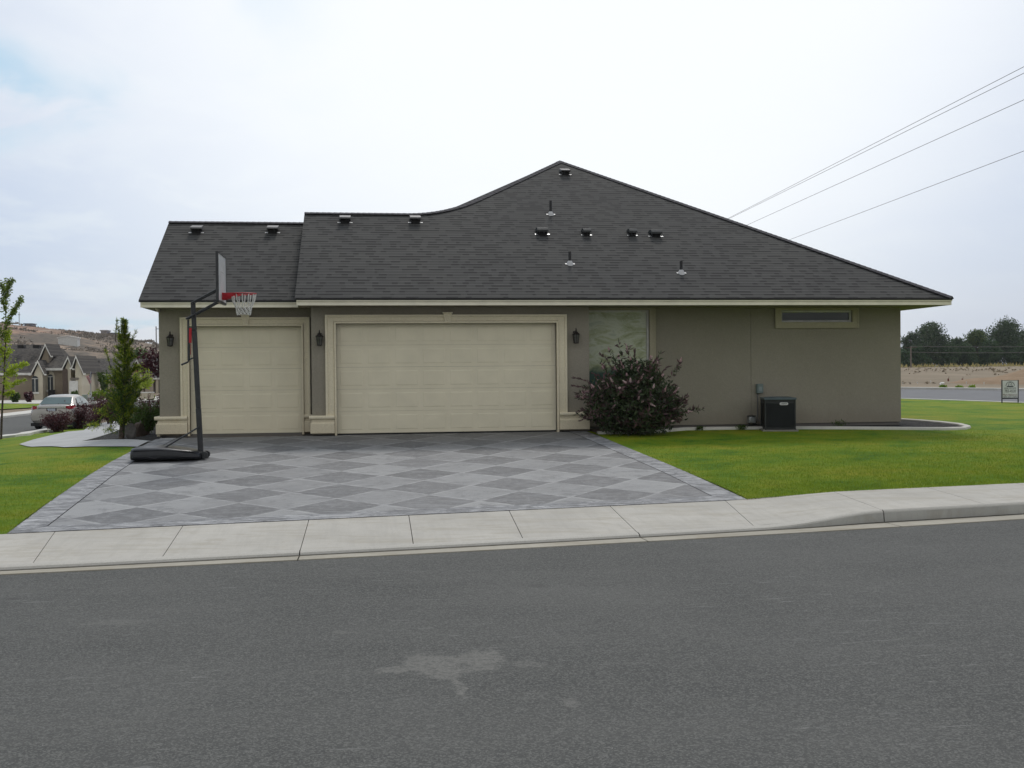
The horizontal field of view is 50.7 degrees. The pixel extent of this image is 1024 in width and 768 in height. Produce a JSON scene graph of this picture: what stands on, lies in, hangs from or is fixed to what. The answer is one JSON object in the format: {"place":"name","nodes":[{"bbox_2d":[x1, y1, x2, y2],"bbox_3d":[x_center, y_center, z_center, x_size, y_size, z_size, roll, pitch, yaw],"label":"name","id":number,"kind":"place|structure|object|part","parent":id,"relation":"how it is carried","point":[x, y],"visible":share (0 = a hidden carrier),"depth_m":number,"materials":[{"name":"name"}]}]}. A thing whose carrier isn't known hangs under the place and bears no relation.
{"place":"outdoors","nodes":[
{"label":"outdoors","id":0,"kind":"place"},
{"bbox_2d":[0,404,38,408],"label":"lawn","id":1,"kind":"structure","parent":0,"point":[8,406],"depth_m":88.50,"materials":[{"name":"green plant"}]},
{"bbox_2d":[0,421,135,533],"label":"lawn","id":2,"kind":"structure","parent":0,"point":[13,447],"depth_m":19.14,"materials":[{"name":"green plant"}]},
{"bbox_2d":[0,277,29,438],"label":"young maple tree","id":3,"kind":"object","parent":2,"relation":"on","point":[4,332],"visible":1,"depth_m":31.95,"materials":[{"name":"green plant"}]},
{"bbox_2d":[38,409,75,431],"bbox_3d":[-18.411,1.532,43.721,1.517,1.010,1.271,-1,1,-18],"label":"barberry shrub","id":4,"kind":"object","parent":2,"relation":"on","point":[54,423],"visible":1,"depth_m":43.57,"materials":[{"name":"purple plant"}]},
{"bbox_2d":[58,400,99,428],"bbox_3d":[-18.625,1.275,46.496,1.707,1.330,1.648,-1,1,-8],"label":"barberry shrub","id":5,"kind":"object","parent":2,"relation":"on","point":[82,420],"visible":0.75,"depth_m":46.44,"materials":[{"name":"purple plant"}]},
{"bbox_2d":[86,426,164,441],"bbox_3d":[-12.201,1.532,37.534,3.543,1.011,31.791,-1,1,-18],"label":"planting bed","id":6,"kind":"object","parent":2,"relation":"on","point":[151,436],"visible":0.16,"depth_m":25.40,"materials":[{"name":"soil"}]},
{"bbox_2d":[84,317,148,438],"bbox_3d":[-8.797,0.040,24.095,1.445,3.107,1.026,-1,1,-8],"label":"pine tree","id":7,"kind":"object","parent":6,"relation":"on","point":[125,408],"visible":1,"depth_m":23.94,"materials":[{"name":"green plant"}]},
{"bbox_2d":[125,423,135,437],"bbox_3d":[-8.442,1.081,23.912,0.242,0.461,0.177,-1,1,-8],"label":"boulder","id":8,"kind":"object","parent":6,"relation":"on","point":[130,430],"visible":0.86,"depth_m":23.84,"materials":[{"name":"grey stone"}]},
{"bbox_2d":[128,413,135,424],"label":"leafy shrub","id":9,"kind":"object","parent":6,"relation":"on","point":[132,420],"visible":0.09,"depth_m":30.54,"materials":[{"name":"green plant"}]},
{"bbox_2d":[135,421,145,436],"bbox_3d":[-8.611,1.091,24.986,0.278,0.483,0.196,-1,1,-37],"label":"boulder","id":10,"kind":"object","parent":6,"relation":"on","point":[140,430],"visible":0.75,"depth_m":24.91,"materials":[{"name":"stone"}]},
{"bbox_2d":[131,399,159,434],"bbox_3d":[-8.898,0.808,26.173,0.925,0.886,1.283,-1,1,-17],"label":"leafy shrub","id":11,"kind":"object","parent":6,"relation":"on","point":[146,419],"visible":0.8,"depth_m":26.07,"materials":[{"name":"green plant"}]},
{"bbox_2d":[136,347,158,377],"bbox_3d":[-8.777,-0.018,28.240,1.983,2.869,1.448,0,1,22],"label":"plum tree","id":12,"kind":"object","parent":6,"relation":"on","point":[151,363],"visible":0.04,"depth_m":28.04,"materials":[{"name":"purple plant"}]},
{"bbox_2d":[136,393,159,429],"bbox_3d":[-9.911,0.746,29.683,0.831,1.048,1.396,-1,1,-8],"label":"barberry shrub","id":13,"kind":"object","parent":6,"relation":"on","point":[153,401],"visible":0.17,"depth_m":29.62,"materials":[{"name":"purple plant"}]},
{"bbox_2d":[0,323,158,357],"bbox_3d":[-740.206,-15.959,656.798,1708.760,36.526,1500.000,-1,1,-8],"label":"hills","id":14,"kind":"structure","parent":0,"point":[39,338],"depth_m":440.66,"materials":[{"name":"brown soil"}]},
{"bbox_2d":[23,323,36,326],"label":"hilltop building","id":15,"kind":"structure","parent":14,"relation":"on","point":[30,324],"depth_m":558.36,"materials":[{"name":"white"}]},
{"bbox_2d":[57,335,79,346],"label":"white shed","id":16,"kind":"structure","parent":14,"relation":"on","point":[69,340],"depth_m":429.00,"materials":[{"name":"metal"}]},
{"bbox_2d":[0,322,158,374],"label":"sagebrush","id":17,"kind":"object","parent":14,"relation":"on","point":[98,336],"visible":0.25,"depth_m":481.05,"materials":[{"name":"brown plant"}]},
{"bbox_2d":[0,401,158,434],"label":"side street","id":18,"kind":"structure","parent":0,"point":[15,425],"depth_m":52.95,"materials":[{"name":"grey asphalt"}]},
{"bbox_2d":[2,428,50,437],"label":"kerb","id":19,"kind":"structure","parent":18,"relation":"on","point":[32,432],"depth_m":40.19,"materials":[{"name":"concrete"}]},
{"bbox_2d":[31,394,95,428],"bbox_3d":[-19.880,1.188,48.160,2.180,1.475,4.820,-1,1,-8],"label":"parked car","id":20,"kind":"object","parent":18,"relation":"on","point":[54,403],"visible":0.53,"depth_m":46.22,"materials":[{"name":"silver metal"}]},
{"bbox_3d":[-19.675,0.716,46.694,1.320,0.280,0.510,-1,1,-8],"label":"rear window","id":21,"kind":"part","parent":20,"relation":"part of","materials":[{"name":"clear glass"}]},
{"bbox_3d":[-19.127,0.719,47.940,0.169,0.365,1.860,-1,1,-8],"label":"side window","id":22,"kind":"part","parent":20,"relation":"part of","materials":[{"name":"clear glass"}]},
{"bbox_2d":[0,399,156,417],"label":"kerb","id":23,"kind":"structure","parent":18,"relation":"on","point":[19,413],"depth_m":66.23,"materials":[{"name":"concrete"}]},
{"bbox_2d":[89,372,91,400],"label":"flagpole","id":24,"kind":"object","parent":18,"relation":"on","point":[90,392],"visible":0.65,"depth_m":75.69,"materials":[{"name":"metal"}]},
{"bbox_2d":[86,372,91,383],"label":"flag","id":25,"kind":"object","parent":24,"relation":"attached to","point":[88,379],"visible":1,"depth_m":75.71,"materials":[{"name":"fabric"}]},
{"bbox_2d":[0,397,158,403],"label":"sidewalk","id":26,"kind":"structure","parent":0,"point":[24,401],"depth_m":100.70,"materials":[{"name":"concrete"}]},
{"bbox_2d":[21,421,147,446],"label":"path","id":27,"kind":"structure","parent":0,"point":[72,439],"depth_m":26.46,"materials":[{"name":"concrete"}]},
{"bbox_2d":[80,394,113,425],"bbox_3d":[-19.137,1.200,49.625,2.091,1.493,2.132,-1,1,-8],"label":"barberry shrub","id":28,"kind":"object","parent":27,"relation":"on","point":[97,406],"visible":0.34,"depth_m":49.60,"materials":[{"name":"purple plant"}]},
{"bbox_2d":[87,392,135,423],"bbox_3d":[-19.470,1.146,52.276,2.129,1.603,2.490,-1,1,-8],"label":"barberry shrub","id":29,"kind":"object","parent":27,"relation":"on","point":[109,412],"visible":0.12,"depth_m":52.21,"materials":[{"name":"purple plant"}]},
{"bbox_2d":[9,431,744,533],"bbox_3d":[-2.061,1.417,18.618,9.940,0.500,10.499,-1,1,-8],"label":"driveway border","id":30,"kind":"object","parent":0,"point":[53,510],"visible":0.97,"depth_m":14.89,"materials":[{"name":"concrete"}]},
{"bbox_2d":[49,431,709,525],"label":"driveway","id":31,"kind":"structure","parent":0,"point":[231,477],"depth_m":17.38,"materials":[{"name":"concrete"}]},
{"bbox_2d":[130,251,256,459],"bbox_3d":[-5.765,-0.497,19.646,2.219,3.715,1.074,-1,1,-8],"label":"basketball hoop","id":32,"kind":"object","parent":31,"relation":"on","point":[160,452],"visible":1,"depth_m":19.62,"materials":[{"name":"black plastic"}]},
{"bbox_2d":[0,393,900,560],"bbox_3d":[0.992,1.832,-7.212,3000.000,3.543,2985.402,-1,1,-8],"label":"ground","id":33,"kind":"structure","parent":0,"point":[21,409],"depth_m":57.14,"materials":[{"name":"soil"}]},
{"bbox_2d":[9,392,20,401],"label":"garden shrub","id":34,"kind":"object","parent":33,"relation":"on","point":[15,397],"visible":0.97,"depth_m":98.67,"materials":[{"name":"green plant"}]},
{"bbox_2d":[23,391,32,401],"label":"garden shrub","id":35,"kind":"object","parent":33,"relation":"on","point":[28,396],"visible":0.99,"depth_m":98.74,"materials":[{"name":"purple plant"}]},
{"bbox_2d":[0,343,102,399],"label":"neighbour house","id":36,"kind":"structure","parent":33,"relation":"on","point":[53,369],"depth_m":108.40,"materials":[{"name":"beige paint"}]},
{"bbox_2d":[32,376,38,393],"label":"window","id":37,"kind":"structure","parent":36,"relation":"in","point":[34,379],"depth_m":106.89,"materials":[{"name":"clear glass"}]},
{"bbox_2d":[46,374,52,391],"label":"window","id":38,"kind":"structure","parent":36,"relation":"in","point":[50,377],"depth_m":108.42,"materials":[{"name":"clear glass"}]},
{"bbox_2d":[69,381,77,393],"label":"garage door","id":39,"kind":"structure","parent":36,"relation":"in","point":[73,385],"depth_m":106.87,"materials":[{"name":"white paint"}]},
{"bbox_2d":[88,390,106,399],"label":"garden shrub","id":40,"kind":"object","parent":33,"relation":"on","point":[94,393],"visible":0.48,"depth_m":101.48,"materials":[{"name":"green plant"}]},
{"bbox_2d":[96,370,110,392],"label":"garden shrub","id":41,"kind":"object","parent":33,"relation":"on","point":[102,379],"visible":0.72,"depth_m":112.88,"materials":[{"name":"green plant"}]},
{"bbox_2d":[97,358,152,394],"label":"neighbour house","id":42,"kind":"structure","parent":33,"relation":"on","point":[104,364],"depth_m":126.78,"materials":[{"name":"beige paint"}]},
{"bbox_2d":[132,346,147,358],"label":"round tree","id":43,"kind":"object","parent":33,"relation":"on","point":[137,351],"visible":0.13,"depth_m":158.52,"materials":[{"name":"green plant"}]},
{"bbox_2d":[132,362,153,391],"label":"maple tree","id":44,"kind":"object","parent":33,"relation":"on","point":[148,383],"visible":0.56,"depth_m":107.86,"materials":[{"name":"green plant"}]},
{"bbox_2d":[140,392,154,398],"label":"wall","id":45,"kind":"structure","parent":33,"relation":"on","point":[145,394],"depth_m":101.34,"materials":[{"name":"paint"}]},
{"bbox_2d":[146,358,159,392],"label":"neighbour house","id":46,"kind":"structure","parent":33,"relation":"on","point":[156,388],"depth_m":146.34,"materials":[{"name":"grey"}]},
{"bbox_2d":[139,160,953,437],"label":"house","id":47,"kind":"structure","parent":33,"relation":"on","point":[471,316],"depth_m":24.81,"materials":[{"name":"beige paint"}]},
{"bbox_2d":[166,332,173,346],"bbox_3d":[-7.520,-0.992,23.751,0.176,0.336,0.218,-1,1,-8],"label":"wall lantern","id":48,"kind":"object","parent":47,"relation":"attached to","point":[170,338],"depth_m":23.69,"materials":[{"name":"brown metal"}]},
{"bbox_2d":[190,326,301,433],"bbox_3d":[-5.948,-0.180,24.215,3.104,2.639,0.075,-1,1,-8],"label":"garage door","id":49,"kind":"structure","parent":47,"relation":"in","point":[250,376],"depth_m":24.19,"materials":[{"name":"beige paint"}]},
{"bbox_2d":[315,330,323,345],"bbox_3d":[-4.188,-1.004,23.483,0.176,0.355,0.218,-1,1,-8],"label":"wall lantern","id":50,"kind":"object","parent":47,"relation":"attached to","point":[319,336],"depth_m":23.42,"materials":[{"name":"brown metal"}]},
{"bbox_2d":[336,323,555,434],"bbox_3d":[-1.440,-0.230,24.105,5.552,2.659,0.076,-1,1,-8],"label":"garage door","id":51,"kind":"structure","parent":47,"relation":"in","point":[437,377],"depth_m":24.07,"materials":[{"name":"beige paint"}]},
{"bbox_2d":[572,328,579,343],"bbox_3d":[1.435,-1.084,24.240,0.176,0.355,0.218,-1,1,-8],"label":"wall lantern","id":52,"kind":"object","parent":47,"relation":"attached to","point":[575,334],"depth_m":24.18,"materials":[{"name":"brown metal"}]},
{"bbox_2d":[589,308,655,406],"bbox_3d":[2.394,-0.579,25.160,1.933,2.377,0.162,-1,1,-8],"label":"window","id":53,"kind":"structure","parent":47,"relation":"in","point":[636,327],"depth_m":25.20,"materials":[{"name":"grey glass"}]},
{"bbox_2d":[747,415,756,425],"bbox_3d":[5.688,0.920,25.432,0.361,0.372,0.216,-1,1,-36],"label":"gas meter","id":54,"kind":"object","parent":47,"relation":"attached to","point":[751,419],"visible":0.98,"depth_m":25.33,"materials":[{"name":"metal"}]},
{"bbox_2d":[756,384,762,421],"bbox_3d":[5.915,0.460,25.421,0.166,0.930,0.446,-1,1,-22],"label":"disconnect box","id":55,"kind":"object","parent":47,"relation":"attached to","point":[759,388],"visible":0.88,"depth_m":25.51,"materials":[{"name":"grey metal"}]},
{"bbox_2d":[758,384,762,392],"bbox_3d":[5.872,0.102,25.510,0.133,0.217,0.013,-1,1,-8],"label":"door","id":56,"kind":"structure","parent":55,"relation":"in","point":[759,385],"depth_m":25.50,"materials":[{"name":"grey metal"}]},
{"bbox_2d":[775,308,858,327],"bbox_3d":[7.270,-1.578,25.807,2.092,0.482,0.162,-1,1,-8],"label":"window","id":57,"kind":"structure","parent":47,"relation":"in","point":[812,317],"depth_m":25.81,"materials":[{"name":"grey glass"}]},
{"bbox_2d":[901,331,920,353],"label":"cottonwood tree","id":58,"kind":"object","parent":33,"relation":"on","point":[906,341],"visible":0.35,"depth_m":227.77,"materials":[{"name":"green plant"}]},
{"bbox_2d":[948,336,965,364],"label":"cottonwood tree","id":59,"kind":"object","parent":33,"relation":"on","point":[958,340],"visible":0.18,"depth_m":230.54,"materials":[{"name":"green plant"}]},
{"bbox_2d":[963,328,986,363],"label":"tree","id":60,"kind":"object","parent":33,"relation":"on","point":[976,338],"visible":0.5,"depth_m":230.27,"materials":[{"name":"green plant"}]},
{"bbox_2d":[978,337,1004,365],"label":"cottonwood tree","id":61,"kind":"object","parent":33,"relation":"on","point":[990,351],"visible":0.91,"depth_m":225.16,"materials":[{"name":"green plant"}]},
{"bbox_2d":[985,316,1023,365],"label":"cottonwood tree","id":62,"kind":"object","parent":33,"relation":"on","point":[1006,334],"visible":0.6,"depth_m":232.72,"materials":[{"name":"green plant"}]},
{"bbox_2d":[1003,343,1023,365],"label":"cottonwood tree","id":63,"kind":"object","parent":33,"relation":"on","point":[1011,358],"visible":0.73,"depth_m":226.65,"materials":[{"name":"green plant"}]},
{"bbox_2d":[0,520,1023,767],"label":"road","id":64,"kind":"structure","parent":0,"point":[880,648],"depth_m":7.58,"materials":[{"name":"grey asphalt"}]},
{"bbox_2d":[0,502,1023,569],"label":"kerb","id":65,"kind":"structure","parent":64,"relation":"on","point":[923,513],"depth_m":13.01,"materials":[{"name":"concrete"}]},
{"bbox_2d":[0,514,1023,574],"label":"gutter","id":66,"kind":"object","parent":64,"relation":"on","point":[586,542],"visible":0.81,"depth_m":12.41,"materials":[{"name":"concrete"}]},
{"bbox_2d":[0,513,1023,570],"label":"gutter silt","id":67,"kind":"object","parent":66,"relation":"on","point":[482,545],"visible":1,"depth_m":12.39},
{"bbox_2d":[0,483,1023,563],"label":"sidewalk","id":68,"kind":"structure","parent":0,"point":[189,540],"depth_m":13.43,"materials":[{"name":"concrete"}]},
{"bbox_2d":[0,0,1023,366],"label":"sky","id":69,"kind":"structure","parent":0,"point":[121,120],"materials":[{"name":"white"}]},
{"bbox_2d":[587,399,1023,499],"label":"lawn","id":70,"kind":"structure","parent":0,"point":[1005,418],"depth_m":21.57,"materials":[{"name":"green plant"}]},
{"bbox_2d":[590,428,664,432],"bbox_3d":[6.129,1.020,26.096,9.099,0.078,3.741,-1,1,-8],"label":"planting bed","id":71,"kind":"object","parent":70,"relation":"on","point":[594,430],"visible":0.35,"depth_m":24.48,"materials":[{"name":"brown soil"}]},
{"bbox_2d":[760,397,798,430],"bbox_3d":[6.174,0.703,25.059,0.801,0.810,0.800,0,1,5],"label":"air conditioner","id":72,"kind":"object","parent":71,"relation":"on","point":[778,413],"visible":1,"depth_m":24.73,"materials":[{"name":"black metal"}]},
{"bbox_2d":[831,419,848,425],"bbox_3d":[7.730,0.928,25.497,0.572,0.216,0.399,-1,1,-37],"label":"weed","id":73,"kind":"object","parent":71,"relation":"on","point":[838,422],"visible":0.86,"depth_m":25.50,"materials":[{"name":"green plant"}]},
{"bbox_2d":[571,338,703,436],"bbox_3d":[2.795,0.085,23.697,3.116,2.201,1.798,-1,1,-8],"label":"flowering bush","id":74,"kind":"object","parent":70,"relation":"on","point":[629,399],"visible":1,"depth_m":23.42,"materials":[{"name":"green plant"}]},
{"bbox_2d":[696,426,705,429],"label":"weed","id":75,"kind":"object","parent":70,"relation":"on","point":[700,427],"visible":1,"depth_m":24.95,"materials":[{"name":"green plant"}]},
{"bbox_2d":[736,424,747,429],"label":"weed","id":76,"kind":"object","parent":70,"relation":"on","point":[742,426],"visible":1,"depth_m":25.12,"materials":[{"name":"green plant"}]},
{"bbox_2d":[597,418,970,433],"bbox_3d":[6.229,1.020,25.779,9.126,0.148,3.222,-1,1,-8],"label":"garden edging","id":77,"kind":"object","parent":70,"relation":"on","point":[965,426],"visible":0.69,"depth_m":25.06,"materials":[{"name":"concrete"}]},
{"bbox_2d":[851,420,961,426],"bbox_3d":[9.549,0.980,26.361,2.694,0.075,3.161,0,1,19],"label":"planting bed","id":78,"kind":"object","parent":70,"relation":"on","point":[903,423],"visible":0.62,"depth_m":25.92,"materials":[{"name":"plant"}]},
{"bbox_2d":[1001,380,1018,402],"bbox_3d":[18.837,0.331,40.830,0.692,0.971,0.036,-1,1,-8],"label":"yard sign","id":79,"kind":"object","parent":70,"relation":"on","point":[1009,389],"visible":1,"depth_m":40.82,"materials":[{"name":"grey"}]},
{"bbox_2d":[901,366,1023,387],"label":"dirt lot","id":80,"kind":"structure","parent":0,"point":[922,377],"depth_m":108.18,"materials":[{"name":"brown soil"}]},
{"bbox_2d":[901,349,916,366],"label":"cottonwood tree","id":81,"kind":"object","parent":80,"relation":"on","point":[905,358],"visible":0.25,"depth_m":222.54,"materials":[{"name":"green plant"}]},
{"bbox_2d":[905,346,916,367],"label":"utility pole","id":82,"kind":"object","parent":80,"relation":"on","point":[910,347],"visible":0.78,"depth_m":182.53,"materials":[{"name":"brown wood"}]},
{"bbox_2d":[920,346,1023,346],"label":"power line","id":83,"kind":"object","parent":82,"relation":"attached to","point":[947,346],"visible":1,"depth_m":181.89,"materials":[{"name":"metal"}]},
{"bbox_2d":[924,352,1023,352],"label":"power line","id":84,"kind":"object","parent":82,"relation":"attached to","point":[954,352],"visible":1,"depth_m":181.77,"materials":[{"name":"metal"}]},
{"bbox_2d":[907,344,932,365],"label":"cottonwood tree","id":85,"kind":"object","parent":80,"relation":"on","point":[920,355],"visible":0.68,"depth_m":222.91,"materials":[{"name":"green plant"}]},
{"bbox_2d":[908,321,956,366],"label":"cottonwood tree","id":86,"kind":"object","parent":80,"relation":"on","point":[931,334],"visible":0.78,"depth_m":225.47,"materials":[{"name":"green plant"}]},
{"bbox_2d":[933,344,962,366],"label":"cottonwood tree","id":87,"kind":"object","parent":80,"relation":"on","point":[954,357],"visible":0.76,"depth_m":223.91,"materials":[{"name":"green plant"}]},
{"bbox_2d":[901,365,1021,383],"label":"earth clod","id":88,"kind":"object","parent":80,"relation":"on","point":[976,370],"visible":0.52,"depth_m":129.62,"materials":[{"name":"brown soil"}]},
{"bbox_2d":[901,362,1023,367],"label":"dry grass","id":89,"kind":"structure","parent":80,"relation":"on","point":[972,365],"depth_m":200.90,"materials":[{"name":"plant"}]},
{"bbox_2d":[957,342,980,365],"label":"cottonwood tree","id":90,"kind":"object","parent":80,"relation":"on","point":[968,352],"visible":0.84,"depth_m":224.69,"materials":[{"name":"green plant"}]},
{"bbox_2d":[949,369,1023,384],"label":"dirt mound","id":91,"kind":"object","parent":80,"relation":"on","point":[1017,375],"visible":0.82,"depth_m":83.37,"materials":[{"name":"beige soil"}]},
{"bbox_2d":[901,389,1023,401],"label":"cross street","id":92,"kind":"structure","parent":0,"point":[987,395],"depth_m":53.58,"materials":[{"name":"grey asphalt"}]},
{"bbox_2d":[901,387,1023,390],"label":"kerb","id":93,"kind":"structure","parent":92,"relation":"on","point":[950,388],"depth_m":65.16,"materials":[{"name":"concrete"}]},
{"bbox_2d":[901,398,1023,402],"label":"kerb","id":94,"kind":"structure","parent":92,"relation":"on","point":[963,400],"depth_m":43.83,"materials":[{"name":"concrete"}]},
{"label":"utility pole","id":95,"kind":"object","parent":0,"visible":0},
{"bbox_2d":[729,67,1022,217],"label":"power line","id":96,"kind":"object","parent":95,"relation":"attached to","point":[889,135],"visible":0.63,"depth_m":43.54,"materials":[{"name":"metal"}]},
{"bbox_2d":[729,73,1023,218],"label":"power line","id":97,"kind":"object","parent":95,"relation":"attached to","point":[893,137],"visible":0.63,"depth_m":42.68,"materials":[{"name":"metal"}]},
{"bbox_2d":[748,100,1022,224],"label":"power line","id":98,"kind":"object","parent":95,"relation":"attached to","point":[898,156],"visible":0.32,"depth_m":42.98,"materials":[{"name":"metal"}]},
{"bbox_2d":[790,151,1022,239],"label":"power line","id":99,"kind":"object","parent":95,"relation":"attached to","point":[917,191],"visible":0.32,"depth_m":43.81,"materials":[{"name":"metal"}]}
]}

